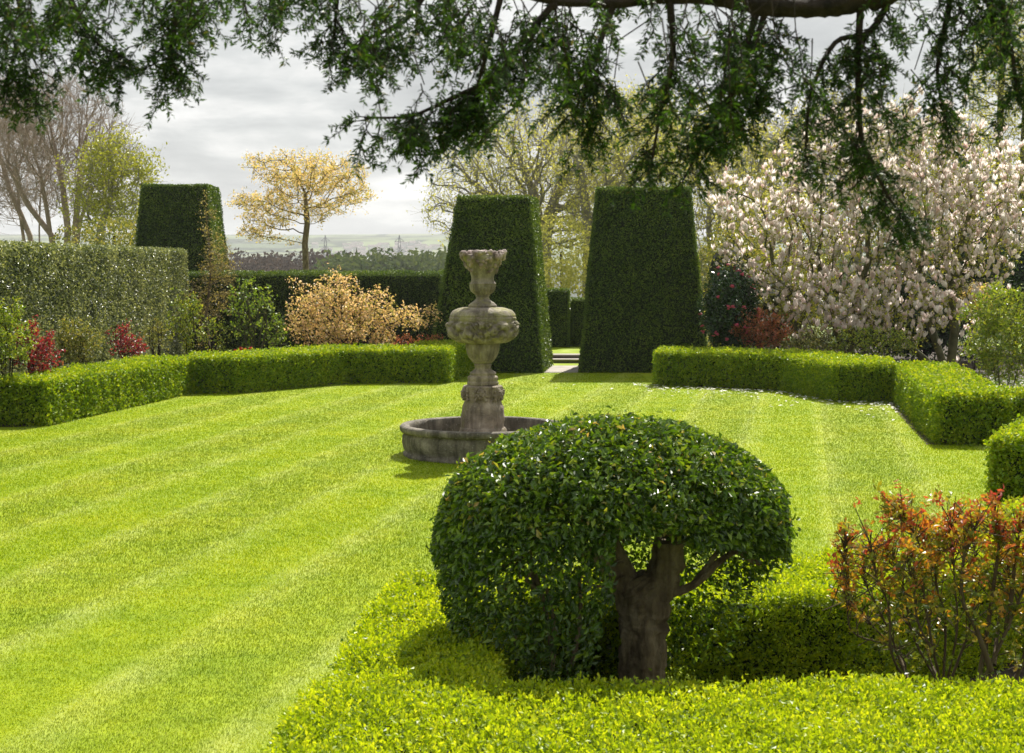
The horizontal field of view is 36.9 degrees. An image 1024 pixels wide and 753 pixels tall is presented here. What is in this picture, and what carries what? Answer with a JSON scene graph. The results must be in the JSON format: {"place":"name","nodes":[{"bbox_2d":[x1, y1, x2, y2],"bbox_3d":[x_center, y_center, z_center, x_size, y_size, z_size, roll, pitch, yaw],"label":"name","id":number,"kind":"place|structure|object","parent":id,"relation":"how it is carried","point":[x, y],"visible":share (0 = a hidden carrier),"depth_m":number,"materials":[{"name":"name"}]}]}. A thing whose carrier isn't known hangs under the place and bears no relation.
{"place":"outdoors","nodes":[
{"label":"outdoors","id":0,"kind":"place"},
{"bbox_2d":[0,351,443,426],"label":"bed soil","id":1,"kind":"structure","parent":0,"point":[6,425],"depth_m":29.49,"materials":[{"name":"brown soil"}]},
{"bbox_2d":[0,296,38,423],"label":"shrub","id":2,"kind":"object","parent":1,"relation":"on","point":[24,348],"visible":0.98,"depth_m":22.80,"materials":[{"name":"green plant"}]},
{"bbox_2d":[9,314,65,372],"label":"shrub","id":3,"kind":"object","parent":1,"relation":"on","point":[40,350],"visible":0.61,"depth_m":24.00,"materials":[{"name":"red plant"}]},
{"bbox_2d":[48,314,106,364],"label":"shrub","id":4,"kind":"object","parent":1,"relation":"on","point":[83,334],"visible":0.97,"depth_m":25.92,"materials":[{"name":"green plant"}]},
{"bbox_2d":[0,239,190,375],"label":"tall hedge","id":5,"kind":"object","parent":1,"relation":"on","point":[107,286],"visible":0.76,"depth_m":31.72,"materials":[{"name":"green plant"}]},
{"bbox_2d":[0,353,195,426],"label":"box hedge","id":6,"kind":"object","parent":1,"relation":"on","point":[71,392],"visible":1,"depth_m":24.22,"materials":[{"name":"green plant"}]},
{"bbox_2d":[105,319,148,358],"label":"shrub","id":7,"kind":"object","parent":1,"relation":"on","point":[136,349],"visible":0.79,"depth_m":28.20,"materials":[{"name":"red plant"}]},
{"bbox_2d":[141,315,173,355],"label":"shrub","id":8,"kind":"object","parent":1,"relation":"on","point":[153,335],"visible":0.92,"depth_m":29.58,"materials":[{"name":"green plant"}]},
{"bbox_2d":[164,287,204,354],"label":"shrub","id":9,"kind":"object","parent":1,"relation":"on","point":[187,340],"visible":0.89,"depth_m":31.25,"materials":[{"name":"green plant"}]},
{"bbox_2d":[183,190,242,351],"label":"climbing rose","id":10,"kind":"object","parent":1,"relation":"on","point":[218,268],"visible":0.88,"depth_m":40.06,"materials":[{"name":"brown plant"}]},
{"bbox_2d":[198,315,234,351],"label":"shrub","id":11,"kind":"object","parent":1,"relation":"on","point":[213,323],"visible":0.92,"depth_m":32.48,"materials":[{"name":"green plant"}]},
{"bbox_2d":[220,276,278,349],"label":"shrub","id":12,"kind":"object","parent":1,"relation":"on","point":[250,340],"visible":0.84,"depth_m":32.94,"materials":[{"name":"green plant"}]},
{"bbox_2d":[260,312,290,348],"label":"shrub","id":13,"kind":"object","parent":1,"relation":"on","point":[281,338],"visible":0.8,"depth_m":33.18,"materials":[{"name":"green plant"}]},
{"bbox_2d":[185,339,474,393],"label":"box hedge","id":14,"kind":"object","parent":1,"relation":"on","point":[248,370],"visible":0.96,"depth_m":30.25,"materials":[{"name":"green plant"}]},
{"bbox_2d":[283,263,441,346],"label":"shrub","id":15,"kind":"object","parent":1,"relation":"on","point":[328,332],"visible":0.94,"depth_m":32.49,"materials":[{"name":"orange plant"}]},
{"bbox_2d":[384,330,444,345],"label":"shrub","id":16,"kind":"object","parent":1,"relation":"on","point":[409,339],"visible":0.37,"depth_m":32.97,"materials":[{"name":"red plant"}]},
{"bbox_2d":[0,344,1021,752],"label":"lawn","id":17,"kind":"structure","parent":0,"point":[154,716],"depth_m":13.54,"materials":[{"name":"green plant"}]},
{"bbox_2d":[134,183,229,270],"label":"yew topiary","id":18,"kind":"object","parent":17,"relation":"on","point":[167,217],"visible":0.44,"depth_m":43.38,"materials":[{"name":"green plant"}]},
{"bbox_2d":[186,268,443,351],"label":"back hedge","id":19,"kind":"object","parent":17,"relation":"on","point":[420,289],"visible":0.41,"depth_m":41.81,"materials":[{"name":"green plant"}]},
{"bbox_2d":[400,249,555,463],"bbox_3d":[-0.365,-0.296,19.279,2.089,2.601,2.098,0,4,0],"label":"stone fountain","id":20,"kind":"object","parent":17,"relation":"on","point":[482,326],"visible":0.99,"depth_m":19.06,"materials":[{"name":"grey stone"}]},
{"bbox_2d":[431,194,553,372],"bbox_3d":[-0.458,-2.110,34.840,2.906,4.000,2.725,0,4,0],"label":"yew topiary","id":21,"kind":"object","parent":17,"relation":"on","point":[510,224],"visible":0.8,"depth_m":33.80,"materials":[{"name":"green plant"}]},
{"bbox_2d":[0,0,1023,265],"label":"overhanging yew","id":22,"kind":"object","parent":17,"relation":"on","point":[746,82],"visible":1,"depth_m":4.02,"materials":[{"name":"green plant"}]},
{"bbox_2d":[260,667,1023,752],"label":"box hedge","id":23,"kind":"object","parent":17,"relation":"on","point":[892,715],"visible":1,"depth_m":5.87,"materials":[{"name":"green plant"}]},
{"bbox_2d":[578,186,707,372],"bbox_3d":[3.046,-2.228,35.079,3.209,4.186,3.026,0,4,0],"label":"yew topiary","id":24,"kind":"object","parent":17,"relation":"on","point":[643,288],"visible":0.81,"depth_m":33.87,"materials":[{"name":"green plant"}]},
{"bbox_2d":[390,496,1023,714],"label":"box hedge","id":25,"kind":"object","parent":17,"relation":"on","point":[788,633],"visible":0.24,"depth_m":8.22,"materials":[{"name":"green plant"}]},
{"bbox_2d":[542,377,898,419],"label":"fallen petals","id":26,"kind":"object","parent":17,"relation":"on","point":[761,390],"visible":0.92,"depth_m":27.89,"materials":[{"name":"plant"}]},
{"bbox_2d":[674,608,1023,712],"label":"front bed soil","id":27,"kind":"structure","parent":17,"relation":"on","point":[1009,671],"depth_m":9.04,"materials":[{"name":"brown soil"}]},
{"bbox_2d":[326,574,538,715],"bbox_3d":[-0.361,1.514,7.469,0.992,0.768,2.277,0,4,0],"label":"box hedge","id":28,"kind":"object","parent":27,"relation":"on","point":[395,628],"visible":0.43,"depth_m":6.98,"materials":[{"name":"green plant"}]},
{"bbox_2d":[424,405,800,714],"bbox_3d":[0.487,1.004,7.351,1.798,1.760,1.539,0,4,0],"label":"dome shrub","id":29,"kind":"object","parent":27,"relation":"on","point":[604,485],"visible":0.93,"depth_m":6.91,"materials":[{"name":"green plant"}]},
{"bbox_2d":[822,497,925,678],"bbox_3d":[1.697,0.991,7.183,0.496,0.892,0.625,0,4,0],"label":"rose bush","id":30,"kind":"object","parent":27,"relation":"on","point":[847,589],"visible":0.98,"depth_m":7.17,"materials":[{"name":"orange plant"}]},
{"bbox_2d":[858,479,996,682],"bbox_3d":[1.972,0.960,7.119,0.649,0.984,0.632,-1,4,-11],"label":"rose bush","id":31,"kind":"object","parent":27,"relation":"on","point":[929,550],"visible":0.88,"depth_m":7.05,"materials":[{"name":"orange plant"}]},
{"bbox_2d":[941,484,1023,687],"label":"rose bush","id":32,"kind":"object","parent":27,"relation":"on","point":[1010,555],"visible":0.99,"depth_m":6.91,"materials":[{"name":"red plant"}]},
{"bbox_2d":[705,85,1023,364],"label":"magnolia","id":33,"kind":"object","parent":17,"relation":"on","point":[946,192],"visible":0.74,"depth_m":32.26,"materials":[{"name":"white plant"}]},
{"bbox_2d":[980,413,1023,503],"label":"box hedge","id":34,"kind":"object","parent":17,"relation":"on","point":[1005,462],"visible":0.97,"depth_m":15.25,"materials":[{"name":"green plant"}]},
{"bbox_2d":[0,234,1022,343],"bbox_3d":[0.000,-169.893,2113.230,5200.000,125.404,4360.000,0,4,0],"label":"hills","id":35,"kind":"structure","parent":0,"point":[336,241],"depth_m":2670.12,"materials":[{"name":"green plant"}]},
{"bbox_2d":[0,72,74,241],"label":"bare tree","id":36,"kind":"object","parent":35,"relation":"on","point":[23,225],"visible":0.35,"depth_m":65.57,"materials":[{"name":"plant"}]},
{"bbox_2d":[0,62,155,243],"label":"bare tree","id":37,"kind":"object","parent":35,"relation":"on","point":[72,110],"visible":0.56,"depth_m":58.98,"materials":[{"name":"plant"}]},
{"bbox_2d":[49,215,135,246],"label":"golden shrub","id":38,"kind":"object","parent":35,"relation":"on","point":[128,226],"visible":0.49,"depth_m":49.17,"materials":[{"name":"green plant"}]},
{"bbox_2d":[53,122,172,244],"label":"leafy tree","id":39,"kind":"object","parent":35,"relation":"on","point":[113,164],"visible":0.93,"depth_m":55.04,"materials":[{"name":"green plant"}]},
{"bbox_2d":[228,247,350,275],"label":"bare wood","id":40,"kind":"object","parent":35,"relation":"on","point":[270,262],"visible":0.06,"depth_m":349.72,"materials":[{"name":"grey plant"}]},
{"bbox_2d":[223,146,382,269],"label":"golden tree","id":41,"kind":"object","parent":35,"relation":"on","point":[295,177],"visible":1,"depth_m":47.48,"materials":[{"name":"yellow plant"}]},
{"bbox_2d":[311,242,318,247],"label":"house","id":42,"kind":"structure","parent":35,"relation":"on","point":[314,244],"depth_m":2495.59,"materials":[{"name":"white"}]},
{"bbox_2d":[320,235,330,256],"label":"electricity pylon","id":43,"kind":"object","parent":35,"relation":"on","point":[324,247],"visible":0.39,"depth_m":1443.81,"materials":[{"name":"metal"}]},
{"bbox_2d":[342,242,349,247],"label":"house","id":44,"kind":"structure","parent":35,"relation":"on","point":[345,244],"depth_m":2495.03,"materials":[{"name":"white"}]},
{"bbox_2d":[345,246,352,252],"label":"house","id":45,"kind":"structure","parent":35,"relation":"on","point":[349,249],"depth_m":2360.57,"materials":[{"name":"white"}]},
{"bbox_2d":[354,249,367,255],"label":"house","id":46,"kind":"structure","parent":35,"relation":"on","point":[362,251],"depth_m":2273.82,"materials":[{"name":"white"}]},
{"bbox_2d":[368,245,379,249],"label":"house","id":47,"kind":"structure","parent":35,"relation":"on","point":[370,247],"depth_m":2429.74,"materials":[{"name":"white"}]},
{"bbox_2d":[311,245,446,275],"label":"green wood","id":48,"kind":"object","parent":35,"relation":"on","point":[421,261],"visible":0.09,"depth_m":323.99,"materials":[{"name":"grey plant"}]},
{"bbox_2d":[377,242,388,247],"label":"house","id":49,"kind":"structure","parent":35,"relation":"on","point":[386,245],"depth_m":2487.28,"materials":[{"name":"white"}]},
{"bbox_2d":[394,235,406,252],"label":"electricity pylon","id":50,"kind":"object","parent":35,"relation":"on","point":[398,241],"visible":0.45,"depth_m":1294.44,"materials":[{"name":"metal"}]},
{"bbox_2d":[409,241,415,245],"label":"house","id":51,"kind":"structure","parent":35,"relation":"on","point":[411,243],"depth_m":2515.01,"materials":[{"name":"white"}]},
{"bbox_2d":[415,243,427,248],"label":"house","id":52,"kind":"structure","parent":35,"relation":"on","point":[418,246],"depth_m":2435.28,"materials":[{"name":"white"}]},
{"bbox_2d":[424,246,431,251],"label":"house","id":53,"kind":"structure","parent":35,"relation":"on","point":[427,248],"depth_m":2351.48,"materials":[{"name":"white"}]},
{"bbox_2d":[430,244,441,249],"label":"house","id":54,"kind":"structure","parent":35,"relation":"on","point":[435,246],"depth_m":2422.20,"materials":[{"name":"white"}]},
{"bbox_2d":[406,91,631,287],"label":"budding tree","id":55,"kind":"object","parent":35,"relation":"on","point":[528,177],"visible":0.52,"depth_m":60.91,"materials":[{"name":"green plant"}]},
{"bbox_2d":[540,212,591,296],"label":"golden shrub","id":56,"kind":"object","parent":35,"relation":"on","point":[569,276],"visible":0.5,"depth_m":54.54,"materials":[{"name":"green plant"}]},
{"bbox_2d":[533,72,694,296],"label":"budding tree","id":57,"kind":"object","parent":35,"relation":"on","point":[582,189],"visible":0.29,"depth_m":57.22,"materials":[{"name":"green plant"}]},
{"bbox_2d":[643,85,809,316],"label":"budding tree","id":58,"kind":"object","parent":35,"relation":"on","point":[708,220],"visible":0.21,"depth_m":49.05,"materials":[{"name":"green plant"}]},
{"bbox_2d":[699,239,945,320],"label":"green wood","id":59,"kind":"object","parent":35,"relation":"on","point":[850,265],"depth_m":282.98,"materials":[{"name":"grey plant"}]},
{"bbox_2d":[741,76,1021,274],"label":"budding tree","id":60,"kind":"object","parent":35,"relation":"on","point":[902,152],"visible":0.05,"depth_m":51.13,"materials":[{"name":"grey plant"}]},
{"bbox_2d":[954,1,1023,234],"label":"birch tree","id":61,"kind":"object","parent":35,"relation":"on","point":[1000,93],"visible":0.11,"depth_m":61.31,"materials":[{"name":"green plant"}]},
{"bbox_2d":[0,0,1023,236],"label":"sky","id":62,"kind":"structure","parent":0,"point":[253,104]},
{"bbox_2d":[550,345,579,352],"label":"lawn","id":63,"kind":"structure","parent":0,"point":[565,349],"depth_m":39.65,"materials":[{"name":"green plant"}]},
{"bbox_2d":[546,287,570,346],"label":"yew hedge","id":64,"kind":"object","parent":63,"relation":"on","point":[559,307],"visible":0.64,"depth_m":40.65,"materials":[{"name":"green plant"}]},
{"bbox_2d":[570,297,584,346],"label":"yew hedge","id":65,"kind":"object","parent":63,"relation":"on","point":[577,311],"visible":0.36,"depth_m":40.96,"materials":[{"name":"green plant"}]},
{"bbox_2d":[553,353,579,362],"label":"garden steps","id":66,"kind":"structure","parent":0,"point":[565,357],"depth_m":37.45,"materials":[{"name":"stone"}]},
{"bbox_2d":[544,366,588,372],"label":"path","id":67,"kind":"structure","parent":0,"point":[560,369],"depth_m":34.74,"materials":[{"name":"stone"}]},
{"bbox_2d":[703,181,850,345],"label":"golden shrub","id":68,"kind":"object","parent":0,"point":[807,239],"visible":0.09,"depth_m":46.23,"materials":[{"name":"yellow plant"}]},
{"bbox_2d":[663,345,1023,444],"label":"bed soil","id":69,"kind":"structure","parent":0,"point":[962,361],"depth_m":35.44,"materials":[{"name":"brown soil"}]},
{"bbox_2d":[693,255,769,347],"bbox_3d":[4.520,-1.215,31.824,1.571,2.622,2.032,-2,5,-23],"label":"camellia","id":70,"kind":"object","parent":69,"relation":"on","point":[724,293],"visible":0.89,"depth_m":31.43,"materials":[{"name":"green plant"}]},
{"bbox_2d":[728,307,796,348],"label":"shrub","id":71,"kind":"object","parent":69,"relation":"on","point":[760,336],"visible":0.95,"depth_m":31.19,"materials":[{"name":"red plant"}]},
{"bbox_2d":[699,220,846,349],"bbox_3d":[6.504,-2.212,38.721,3.900,3.542,2.870,0,4,0],"label":"evergreen shrub","id":72,"kind":"object","parent":69,"relation":"on","point":[745,261],"visible":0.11,"depth_m":38.37,"materials":[{"name":"green plant"}]},
{"bbox_2d":[651,344,897,402],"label":"box hedge","id":73,"kind":"object","parent":69,"relation":"on","point":[825,374],"visible":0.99,"depth_m":28.97,"materials":[{"name":"green plant"}]},
{"bbox_2d":[783,329,841,352],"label":"shrub","id":74,"kind":"object","parent":69,"relation":"on","point":[813,345],"visible":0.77,"depth_m":30.83,"materials":[{"name":"green plant"}]},
{"bbox_2d":[823,323,921,357],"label":"shrub","id":75,"kind":"object","parent":69,"relation":"on","point":[865,345],"visible":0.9,"depth_m":30.33,"materials":[{"name":"green plant"}]},
{"bbox_2d":[823,202,1019,360],"bbox_3d":[10.021,-2.327,37.960,4.744,3.924,3.240,0,4,0],"label":"evergreen shrub","id":76,"kind":"object","parent":69,"relation":"on","point":[928,349],"visible":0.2,"depth_m":37.27,"materials":[{"name":"green plant"}]},
{"bbox_2d":[892,358,1016,445],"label":"box hedge","id":77,"kind":"object","parent":69,"relation":"on","point":[935,401],"visible":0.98,"depth_m":20.50,"materials":[{"name":"green plant"}]},
{"bbox_2d":[958,281,1001,369],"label":"shrub","id":78,"kind":"object","parent":69,"relation":"on","point":[969,290],"visible":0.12,"depth_m":34.54,"materials":[{"name":"green plant"}]},
{"bbox_2d":[956,275,1023,385],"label":"shrub","id":79,"kind":"object","parent":69,"relation":"on","point":[1009,326],"visible":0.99,"depth_m":24.45,"materials":[{"name":"green plant"}]},
{"bbox_2d":[964,365,1023,387],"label":"ground cover","id":80,"kind":"object","parent":69,"relation":"on","point":[1018,382],"visible":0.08,"depth_m":28.85,"materials":[{"name":"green plant"}]},
{"bbox_2d":[983,381,1023,422],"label":"box hedge","id":81,"kind":"object","parent":69,"relation":"on","point":[1018,392],"visible":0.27,"depth_m":20.41,"materials":[{"name":"green plant"}]},
{"bbox_2d":[989,196,1023,354],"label":"evergreen shrub","id":82,"kind":"object","parent":69,"relation":"on","point":[1018,278],"visible":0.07,"depth_m":38.90,"materials":[{"name":"green plant"}]}
]}

